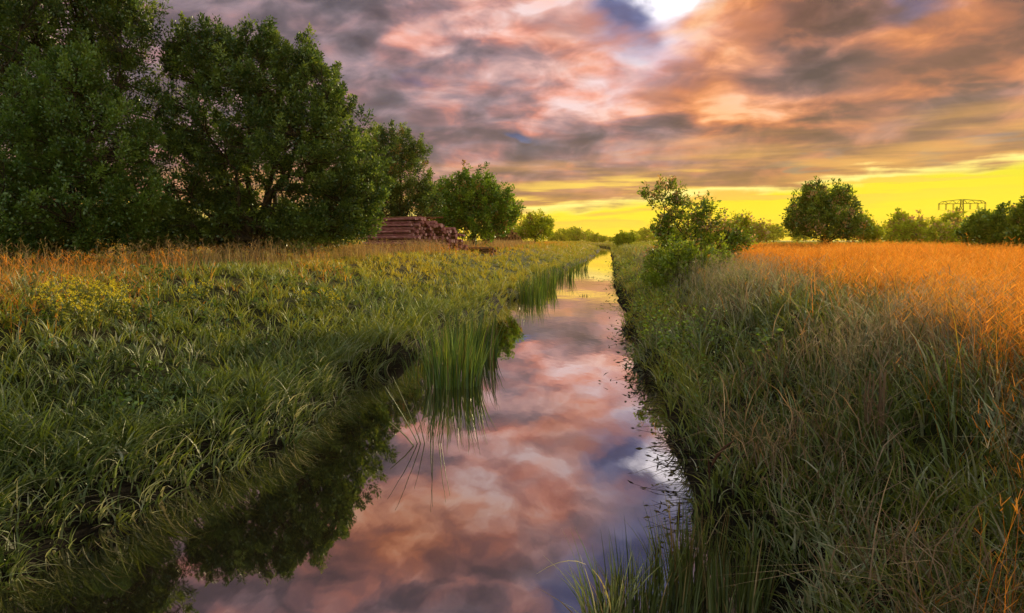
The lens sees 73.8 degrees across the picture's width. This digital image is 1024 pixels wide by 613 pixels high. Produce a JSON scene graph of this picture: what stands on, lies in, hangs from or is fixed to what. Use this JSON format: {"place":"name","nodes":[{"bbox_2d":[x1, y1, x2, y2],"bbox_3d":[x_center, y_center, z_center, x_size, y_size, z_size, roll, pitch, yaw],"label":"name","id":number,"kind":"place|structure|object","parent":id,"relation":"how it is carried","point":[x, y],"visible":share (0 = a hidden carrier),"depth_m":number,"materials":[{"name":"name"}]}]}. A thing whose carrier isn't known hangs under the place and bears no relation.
{"place":"outdoors","nodes":[
{"label":"outdoors","id":0,"kind":"place"},
{"bbox_2d":[0,234,537,274],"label":"tall dry grass","id":1,"kind":"structure","parent":0,"point":[375,251],"depth_m":21.19,"materials":[{"name":"plant"}]},
{"bbox_2d":[0,241,578,332],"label":"meadow seed grass","id":2,"kind":"structure","parent":0,"point":[43,259],"depth_m":14.33,"materials":[{"name":"green plant"}]},
{"bbox_2d":[0,247,778,612],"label":"water","id":3,"kind":"structure","parent":0,"point":[508,489],"depth_m":6.72,"materials":[{"name":"liquid"}]},
{"bbox_2d":[4,309,692,601],"bbox_3d":[1.642,0.117,25.586,5.873,0.001,44.986,1,6,7],"label":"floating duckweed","id":4,"kind":"object","parent":3,"relation":"on","point":[334,439],"visible":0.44,"depth_m":7.79,"materials":[{"name":"green plant"}]},
{"bbox_2d":[395,342,431,376],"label":"reed clump","id":5,"kind":"object","parent":3,"relation":"in","point":[421,375],"visible":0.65,"depth_m":12.98,"materials":[{"name":"green plant"}]},
{"bbox_2d":[385,376,448,443],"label":"sedge plant","id":6,"kind":"object","parent":3,"relation":"in","point":[430,419],"visible":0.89,"depth_m":8.73,"materials":[{"name":"green plant"}]},
{"bbox_2d":[412,314,492,389],"bbox_3d":[-1.043,0.838,12.293,1.565,1.390,1.441,0,6,0],"label":"reed clump","id":7,"kind":"object","parent":3,"relation":"in","point":[449,374],"visible":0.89,"depth_m":12.11,"materials":[{"name":"green plant"}]},
{"bbox_2d":[428,302,505,360],"bbox_3d":[-0.935,0.555,15.222,1.538,1.386,1.804,5,7,41],"label":"reed clump","id":8,"kind":"object","parent":3,"relation":"in","point":[492,354],"visible":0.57,"depth_m":15.06,"materials":[{"name":"green plant"}]},
{"bbox_2d":[515,271,549,299],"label":"reed clump","id":9,"kind":"object","parent":3,"relation":"in","point":[538,292],"visible":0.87,"depth_m":30.07,"materials":[{"name":"green plant"}]},
{"bbox_2d":[530,264,558,289],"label":"reed clump","id":10,"kind":"object","parent":3,"relation":"in","point":[550,286],"visible":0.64,"depth_m":36.06,"materials":[{"name":"green plant"}]},
{"bbox_2d":[547,262,575,278],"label":"reed clump","id":11,"kind":"object","parent":3,"relation":"in","point":[561,275],"visible":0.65,"depth_m":46.30,"materials":[{"name":"green plant"}]},
{"bbox_2d":[568,259,588,269],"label":"reed clump","id":12,"kind":"object","parent":3,"relation":"in","point":[578,267],"visible":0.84,"depth_m":59.88,"materials":[{"name":"green plant"}]},
{"bbox_2d":[531,534,656,612],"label":"sedge clump","id":13,"kind":"object","parent":3,"relation":"in","point":[582,602],"visible":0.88,"depth_m":4.54,"materials":[{"name":"green plant"}]},
{"bbox_2d":[585,529,674,612],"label":"reed tuft","id":14,"kind":"object","parent":3,"relation":"in","point":[617,595],"visible":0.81,"depth_m":4.55,"materials":[{"name":"green plant"}]},
{"bbox_2d":[588,518,692,612],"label":"reed tuft","id":15,"kind":"object","parent":3,"relation":"in","point":[670,588],"visible":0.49,"depth_m":4.84,"materials":[{"name":"green plant"}]},
{"bbox_2d":[636,435,687,453],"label":"floating twig","id":16,"kind":"object","parent":3,"relation":"on","point":[654,443],"visible":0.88,"depth_m":8.45,"materials":[{"name":"brown wood"}]},
{"bbox_2d":[628,463,700,489],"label":"floating twig","id":17,"kind":"object","parent":3,"relation":"on","point":[686,484],"visible":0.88,"depth_m":7.18,"materials":[{"name":"brown plant"}]},
{"bbox_2d":[613,544,717,612],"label":"reed tuft","id":18,"kind":"object","parent":3,"relation":"in","point":[685,606],"visible":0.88,"depth_m":4.55,"materials":[{"name":"green plant"}]},
{"bbox_2d":[643,498,701,517],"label":"floating twig","id":19,"kind":"object","parent":3,"relation":"on","point":[671,503],"visible":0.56,"depth_m":6.47,"materials":[{"name":"brown plant"}]},
{"bbox_2d":[656,446,691,470],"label":"floating twig","id":20,"kind":"object","parent":3,"relation":"on","point":[673,449],"visible":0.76,"depth_m":8.02,"materials":[{"name":"brown plant"}]},
{"bbox_2d":[625,483,728,605],"bbox_3d":[1.251,1.795,5.020,0.680,0.895,0.774,-5,8,-43],"label":"reed tuft","id":21,"kind":"object","parent":3,"relation":"in","point":[672,571],"visible":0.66,"depth_m":4.96,"materials":[{"name":"green plant"}]},
{"bbox_2d":[649,517,719,541],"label":"floating twig","id":22,"kind":"object","parent":3,"relation":"on","point":[688,529],"visible":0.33,"depth_m":5.89,"materials":[{"name":"brown plant"}]},
{"bbox_2d":[648,488,756,601],"bbox_3d":[1.355,1.798,5.084,0.755,0.875,0.796,0,6,0],"label":"reed tuft","id":23,"kind":"object","parent":3,"relation":"in","point":[701,584],"visible":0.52,"depth_m":5.08,"materials":[{"name":"green plant"}]},
{"bbox_2d":[689,531,774,612],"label":"reed tuft","id":24,"kind":"object","parent":3,"relation":"in","point":[712,604],"visible":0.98,"depth_m":4.61,"materials":[{"name":"green plant"}]},
{"bbox_2d":[696,498,803,612],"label":"reed tuft","id":25,"kind":"object","parent":3,"relation":"in","point":[749,575],"visible":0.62,"depth_m":4.85,"materials":[{"name":"green plant"}]},
{"bbox_2d":[0,240,1023,612],"bbox_3d":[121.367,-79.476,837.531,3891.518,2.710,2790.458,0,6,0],"label":"ground","id":26,"kind":"structure","parent":0,"point":[92,500],"depth_m":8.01,"materials":[{"name":"green plant"}]},
{"bbox_2d":[32,281,54,301],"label":"mustard plant","id":27,"kind":"object","parent":26,"relation":"on","point":[45,290],"visible":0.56,"depth_m":10.15,"materials":[{"name":"yellow plant"}]},
{"bbox_2d":[31,286,71,322],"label":"mustard plant","id":28,"kind":"object","parent":26,"relation":"on","point":[52,309],"visible":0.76,"depth_m":9.41,"materials":[{"name":"yellow plant"}]},
{"bbox_2d":[38,276,74,308],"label":"mustard plant","id":29,"kind":"object","parent":26,"relation":"on","point":[47,284],"visible":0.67,"depth_m":9.98,"materials":[{"name":"yellow plant"}]},
{"bbox_2d":[46,296,79,332],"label":"mustard plant","id":30,"kind":"object","parent":26,"relation":"on","point":[62,316],"visible":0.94,"depth_m":9.20,"materials":[{"name":"yellow plant"}]},
{"bbox_2d":[54,291,77,318],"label":"mustard plant","id":31,"kind":"object","parent":26,"relation":"on","point":[69,306],"visible":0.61,"depth_m":9.69,"materials":[{"name":"yellow plant"}]},
{"bbox_2d":[64,285,83,307],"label":"mustard plant","id":32,"kind":"object","parent":26,"relation":"on","point":[75,301],"visible":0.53,"depth_m":10.16,"materials":[{"name":"yellow plant"}]},
{"bbox_2d":[66,277,86,299],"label":"mustard plant","id":33,"kind":"object","parent":26,"relation":"on","point":[78,288],"visible":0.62,"depth_m":10.77,"materials":[{"name":"yellow plant"}]},
{"bbox_2d":[69,302,92,329],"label":"mustard plant","id":34,"kind":"object","parent":26,"relation":"on","point":[82,315],"visible":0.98,"depth_m":9.59,"materials":[{"name":"yellow plant"}]},
{"bbox_2d":[75,295,95,321],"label":"mustard plant","id":35,"kind":"object","parent":26,"relation":"on","point":[86,301],"visible":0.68,"depth_m":9.97,"materials":[{"name":"yellow plant"}]},
{"bbox_2d":[0,25,176,264],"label":"lime tree","id":36,"kind":"object","parent":26,"relation":"on","point":[56,129],"visible":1,"depth_m":19.53,"materials":[{"name":"green plant"}]},
{"bbox_2d":[78,278,104,303],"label":"mustard plant","id":37,"kind":"object","parent":26,"relation":"on","point":[90,293],"visible":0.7,"depth_m":10.87,"materials":[{"name":"yellow plant"}]},
{"bbox_2d":[0,0,183,261],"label":"oak tree","id":38,"kind":"object","parent":26,"relation":"on","point":[26,19],"visible":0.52,"depth_m":22.68,"materials":[{"name":"green plant"}]},
{"bbox_2d":[80,298,105,324],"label":"mustard plant","id":39,"kind":"object","parent":26,"relation":"on","point":[93,314],"visible":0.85,"depth_m":9.89,"materials":[{"name":"yellow plant"}]},
{"bbox_2d":[89,285,113,314],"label":"mustard plant","id":40,"kind":"object","parent":26,"relation":"on","point":[100,302],"visible":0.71,"depth_m":10.55,"materials":[{"name":"yellow plant"}]},
{"bbox_2d":[89,275,114,298],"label":"mustard plant","id":41,"kind":"object","parent":26,"relation":"on","point":[106,294],"visible":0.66,"depth_m":11.19,"materials":[{"name":"yellow plant"}]},
{"bbox_2d":[92,284,125,321],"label":"mustard plant","id":42,"kind":"object","parent":26,"relation":"on","point":[108,307],"visible":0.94,"depth_m":10.39,"materials":[{"name":"yellow plant"}]},
{"bbox_2d":[107,284,132,313],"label":"mustard plant","id":43,"kind":"object","parent":26,"relation":"on","point":[126,285],"visible":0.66,"depth_m":10.82,"materials":[{"name":"yellow plant"}]},
{"bbox_2d":[114,293,140,321],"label":"mustard plant","id":44,"kind":"object","parent":26,"relation":"on","point":[127,310],"visible":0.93,"depth_m":10.48,"materials":[{"name":"yellow plant"}]},
{"bbox_2d":[119,209,209,256],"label":"bush","id":45,"kind":"object","parent":26,"relation":"on","point":[160,245],"visible":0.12,"depth_m":27.50,"materials":[{"name":"green plant"}]},
{"bbox_2d":[177,285,197,307],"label":"mustard plant","id":46,"kind":"object","parent":26,"relation":"on","point":[185,298],"visible":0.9,"depth_m":12.79,"materials":[{"name":"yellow plant"}]},
{"bbox_2d":[197,280,213,298],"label":"mustard plant","id":47,"kind":"object","parent":26,"relation":"on","point":[205,293],"visible":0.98,"depth_m":13.84,"materials":[{"name":"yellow plant"}]},
{"bbox_2d":[204,209,263,257],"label":"bush","id":48,"kind":"object","parent":26,"relation":"on","point":[228,240],"visible":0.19,"depth_m":29.46,"materials":[{"name":"green plant"}]},
{"bbox_2d":[128,11,399,260],"bbox_3d":[-9.203,-5.988,24.946,10.020,9.086,4.700,0,6,0],"label":"oak tree","id":49,"kind":"object","parent":26,"relation":"on","point":[229,199],"visible":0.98,"depth_m":24.29,"materials":[{"name":"green plant"}]},
{"bbox_2d":[0,247,553,428],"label":"bank weeds","id":50,"kind":"object","parent":26,"relation":"on","point":[44,318],"visible":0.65,"depth_m":11.20,"materials":[{"name":"green plant"}]},
{"bbox_2d":[260,195,296,257],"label":"bush","id":51,"kind":"object","parent":26,"relation":"on","point":[264,242],"visible":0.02,"depth_m":30.43,"materials":[{"name":"green plant"}]},
{"bbox_2d":[292,287,311,308],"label":"mustard plant","id":52,"kind":"object","parent":26,"relation":"on","point":[303,298],"visible":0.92,"depth_m":15.14,"materials":[{"name":"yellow plant"}]},
{"bbox_2d":[265,200,355,256],"bbox_3d":[-8.623,-3.275,28.829,4.277,2.842,2.849,0,6,0],"label":"bush","id":53,"kind":"object","parent":26,"relation":"on","point":[311,248],"visible":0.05,"depth_m":28.66,"materials":[{"name":"green plant"}]},
{"bbox_2d":[317,287,333,306],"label":"mustard plant","id":54,"kind":"object","parent":26,"relation":"on","point":[328,301],"visible":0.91,"depth_m":16.22,"materials":[{"name":"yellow plant"}]},
{"bbox_2d":[326,293,343,311],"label":"mustard plant","id":55,"kind":"object","parent":26,"relation":"on","point":[335,304],"visible":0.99,"depth_m":15.91,"materials":[{"name":"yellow plant"}]},
{"bbox_2d":[342,119,445,220],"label":"oak tree","id":56,"kind":"object","parent":26,"relation":"on","point":[406,158],"visible":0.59,"depth_m":45.64,"materials":[{"name":"green plant"}]},
{"bbox_2d":[418,159,526,245],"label":"maple tree","id":57,"kind":"object","parent":26,"relation":"on","point":[467,205],"visible":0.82,"depth_m":54.32,"materials":[{"name":"green plant"}]},
{"bbox_2d":[514,208,554,243],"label":"young tree","id":58,"kind":"object","parent":26,"relation":"on","point":[540,225],"visible":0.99,"depth_m":93.77,"materials":[{"name":"green plant"}]},
{"bbox_2d":[548,231,566,240],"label":"distant tree","id":59,"kind":"object","parent":26,"relation":"on","point":[558,236],"visible":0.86,"depth_m":360.26,"materials":[{"name":"green plant"}]},
{"bbox_2d":[564,226,593,241],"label":"distant tree","id":60,"kind":"object","parent":26,"relation":"on","point":[576,234],"visible":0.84,"depth_m":355.82,"materials":[{"name":"green plant"}]},
{"bbox_2d":[585,233,599,241],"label":"distant tree","id":61,"kind":"object","parent":26,"relation":"on","point":[592,237],"visible":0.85,"depth_m":340.68,"materials":[{"name":"green plant"}]},
{"bbox_2d":[592,271,637,289],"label":"dock plant","id":62,"kind":"object","parent":26,"relation":"on","point":[620,283],"visible":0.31,"depth_m":32.44,"materials":[{"name":"green plant"}]},
{"bbox_2d":[611,229,637,246],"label":"round bush","id":63,"kind":"object","parent":26,"relation":"on","point":[621,237],"visible":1,"depth_m":148.52,"materials":[{"name":"green plant"}]},
{"bbox_2d":[598,359,659,385],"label":"dock plant","id":64,"kind":"object","parent":26,"relation":"on","point":[642,375],"visible":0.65,"depth_m":12.54,"materials":[{"name":"green plant"}]},
{"bbox_2d":[600,283,662,310],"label":"dock plant","id":65,"kind":"object","parent":26,"relation":"on","point":[630,297],"visible":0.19,"depth_m":22.95,"materials":[{"name":"green plant"}]},
{"bbox_2d":[611,325,660,359],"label":"dock plant","id":66,"kind":"object","parent":26,"relation":"on","point":[626,339],"visible":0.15,"depth_m":15.17,"materials":[{"name":"green plant"}]},
{"bbox_2d":[638,227,655,241],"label":"distant tree","id":67,"kind":"object","parent":26,"relation":"on","point":[643,232],"visible":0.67,"depth_m":370.03,"materials":[{"name":"green plant"}]},
{"bbox_2d":[614,294,680,334],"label":"dock plant","id":68,"kind":"object","parent":26,"relation":"on","point":[641,321],"visible":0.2,"depth_m":16.73,"materials":[{"name":"green plant"}]},
{"bbox_2d":[638,232,735,292],"bbox_3d":[5.523,-1.307,21.456,3.115,2.074,1.702,0,6,0],"label":"weed bush","id":69,"kind":"object","parent":26,"relation":"on","point":[669,260],"visible":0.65,"depth_m":21.26,"materials":[{"name":"green plant"}]},
{"bbox_2d":[636,174,758,272],"bbox_3d":[7.306,-3.182,26.850,4.853,3.976,2.222,0,6,0],"label":"elder shrub","id":70,"kind":"object","parent":26,"relation":"on","point":[738,237],"visible":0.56,"depth_m":26.61,"materials":[{"name":"green plant"}]},
{"bbox_2d":[701,436,734,522],"bbox_3d":[1.744,1.446,5.759,0.382,0.707,0.026,-3,6,-29],"label":"cattail","id":71,"kind":"object","parent":26,"relation":"on","point":[721,450],"visible":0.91,"depth_m":5.71,"materials":[{"name":"green plant"}]},
{"bbox_2d":[712,209,769,247],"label":"shrub","id":72,"kind":"object","parent":26,"relation":"on","point":[746,222],"visible":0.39,"depth_m":47.35,"materials":[{"name":"green plant"}]},
{"bbox_2d":[761,223,789,241],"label":"distant tree","id":73,"kind":"object","parent":26,"relation":"on","point":[773,229],"visible":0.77,"depth_m":340.30,"materials":[{"name":"green plant"}]},
{"bbox_2d":[787,232,808,241],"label":"distant tree","id":74,"kind":"object","parent":26,"relation":"on","point":[797,238],"visible":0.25,"depth_m":356.74,"materials":[{"name":"green plant"}]},
{"bbox_2d":[612,251,1020,437],"bbox_3d":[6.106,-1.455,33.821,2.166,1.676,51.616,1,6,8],"label":"bank weeds","id":75,"kind":"object","parent":26,"relation":"on","point":[668,337],"visible":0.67,"depth_m":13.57,"materials":[{"name":"green plant"}]},
{"bbox_2d":[612,243,1023,612],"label":"bank grass","id":76,"kind":"structure","parent":26,"relation":"on","point":[686,380],"depth_m":5.69,"materials":[{"name":"green plant"}]},
{"bbox_2d":[779,176,873,243],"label":"tree","id":77,"kind":"object","parent":26,"relation":"on","point":[817,210],"visible":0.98,"depth_m":60.67,"materials":[{"name":"green plant"}]},
{"bbox_2d":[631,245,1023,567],"bbox_3d":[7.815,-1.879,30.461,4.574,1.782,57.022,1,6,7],"label":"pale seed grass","id":78,"kind":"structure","parent":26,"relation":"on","point":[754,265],"depth_m":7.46,"materials":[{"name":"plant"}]},
{"bbox_2d":[701,258,1023,612],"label":"field undergrowth","id":79,"kind":"object","parent":26,"relation":"on","point":[994,588],"visible":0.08,"depth_m":5.80,"materials":[{"name":"orange plant"}]},
{"bbox_2d":[850,210,886,244],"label":"shrub","id":80,"kind":"object","parent":26,"relation":"on","point":[877,233],"visible":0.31,"depth_m":63.09,"materials":[{"name":"green plant"}]},
{"bbox_2d":[864,369,892,451],"bbox_3d":[3.045,0.877,5.704,0.198,0.727,0.169,-4,7,-38],"label":"dead reed bundle","id":81,"kind":"object","parent":26,"relation":"on","point":[880,405],"visible":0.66,"depth_m":5.68,"materials":[{"name":"beige plant"}]},
{"bbox_2d":[882,223,896,242],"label":"distant tree","id":82,"kind":"object","parent":26,"relation":"on","point":[890,239],"visible":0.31,"depth_m":168.03,"materials":[{"name":"green plant"}]},
{"bbox_2d":[883,208,930,244],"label":"distant tree","id":83,"kind":"object","parent":26,"relation":"on","point":[902,226],"visible":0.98,"depth_m":156.93,"materials":[{"name":"green plant"}]},
{"bbox_2d":[922,216,959,243],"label":"distant tree","id":84,"kind":"object","parent":26,"relation":"on","point":[945,232],"visible":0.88,"depth_m":148.01,"materials":[{"name":"green plant"}]},
{"bbox_2d":[935,206,969,243],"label":"distant tree","id":85,"kind":"object","parent":26,"relation":"on","point":[945,218],"visible":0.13,"depth_m":161.26,"materials":[{"name":"green plant"}]},
{"bbox_2d":[938,199,985,217],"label":"pylon","id":86,"kind":"object","parent":26,"relation":"on","point":[961,201],"visible":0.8,"depth_m":395.68,"materials":[{"name":"metal"}]},
{"bbox_2d":[952,207,994,247],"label":"hedge bush","id":87,"kind":"object","parent":26,"relation":"on","point":[972,227],"visible":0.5,"depth_m":51.33,"materials":[{"name":"green plant"}]},
{"bbox_2d":[975,200,1020,246],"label":"hedge bush","id":88,"kind":"object","parent":26,"relation":"on","point":[996,224],"visible":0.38,"depth_m":49.47,"materials":[{"name":"green plant"}]},
{"bbox_2d":[1002,196,1023,248],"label":"hedge bush","id":89,"kind":"object","parent":26,"relation":"on","point":[1016,230],"visible":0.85,"depth_m":46.66,"materials":[{"name":"green plant"}]},
{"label":"log","id":90,"kind":"object","parent":26,"relation":"on","visible":0},
{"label":"log","id":91,"kind":"object","parent":90,"relation":"on","visible":0},
{"bbox_2d":[363,242,416,245],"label":"log","id":92,"kind":"object","parent":91,"relation":"on","point":[385,243],"visible":0.45,"depth_m":44.43,"materials":[{"name":"brown wood"}]},
{"bbox_2d":[366,239,417,241],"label":"log","id":93,"kind":"object","parent":92,"relation":"on","point":[413,240],"visible":0.69,"depth_m":44.33,"materials":[{"name":"brown wood"}]},
{"bbox_2d":[363,236,415,238],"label":"log","id":94,"kind":"object","parent":93,"relation":"on","point":[396,237],"visible":0.68,"depth_m":43.92,"materials":[{"name":"brown wood"}]},
{"bbox_2d":[368,233,414,235],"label":"log","id":95,"kind":"object","parent":94,"relation":"on","point":[395,234],"visible":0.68,"depth_m":44.02,"materials":[{"name":"brown wood"}]},
{"bbox_2d":[371,230,410,232],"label":"log","id":96,"kind":"object","parent":95,"relation":"on","point":[399,231],"visible":0.64,"depth_m":43.72,"materials":[{"name":"brown wood"}]},
{"bbox_2d":[0,0,1023,239],"label":"sky","id":97,"kind":"structure","parent":0,"point":[914,105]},
{"bbox_2d":[100,241,963,263],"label":"meadow grass","id":98,"kind":"structure","parent":0,"point":[593,247],"depth_m":120.33,"materials":[{"name":"green plant"}]},
{"bbox_2d":[635,224,1023,612],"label":"golden grass","id":99,"kind":"structure","parent":0,"point":[1003,259],"depth_m":12.29,"materials":[{"name":"orange plant"}]},
{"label":"log","id":100,"kind":"object","parent":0,"visible":0},
{"bbox_2d":[367,227,415,230],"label":"log","id":101,"kind":"object","parent":100,"relation":"on","point":[397,228],"visible":0.61,"depth_m":43.72,"materials":[{"name":"brown wood"}]},
{"bbox_2d":[373,224,412,226],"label":"log","id":102,"kind":"object","parent":101,"relation":"on","point":[398,225],"visible":0.63,"depth_m":43.65,"materials":[{"name":"brown wood"}]},
{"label":"log","id":103,"kind":"object","parent":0,"visible":0},
{"bbox_2d":[373,223,420,226],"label":"log","id":104,"kind":"object","parent":103,"relation":"on","point":[416,224],"visible":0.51,"depth_m":42.88,"materials":[{"name":"brown wood"}]},
{"bbox_2d":[381,221,413,223],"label":"log","id":105,"kind":"object","parent":104,"relation":"on","point":[399,222],"visible":0.58,"depth_m":43.70,"materials":[{"name":"brown wood"}]},
{"bbox_2d":[372,217,416,220],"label":"log","id":106,"kind":"object","parent":105,"relation":"on","point":[405,218],"visible":0.59,"depth_m":43.44,"materials":[{"name":"brown wood"}]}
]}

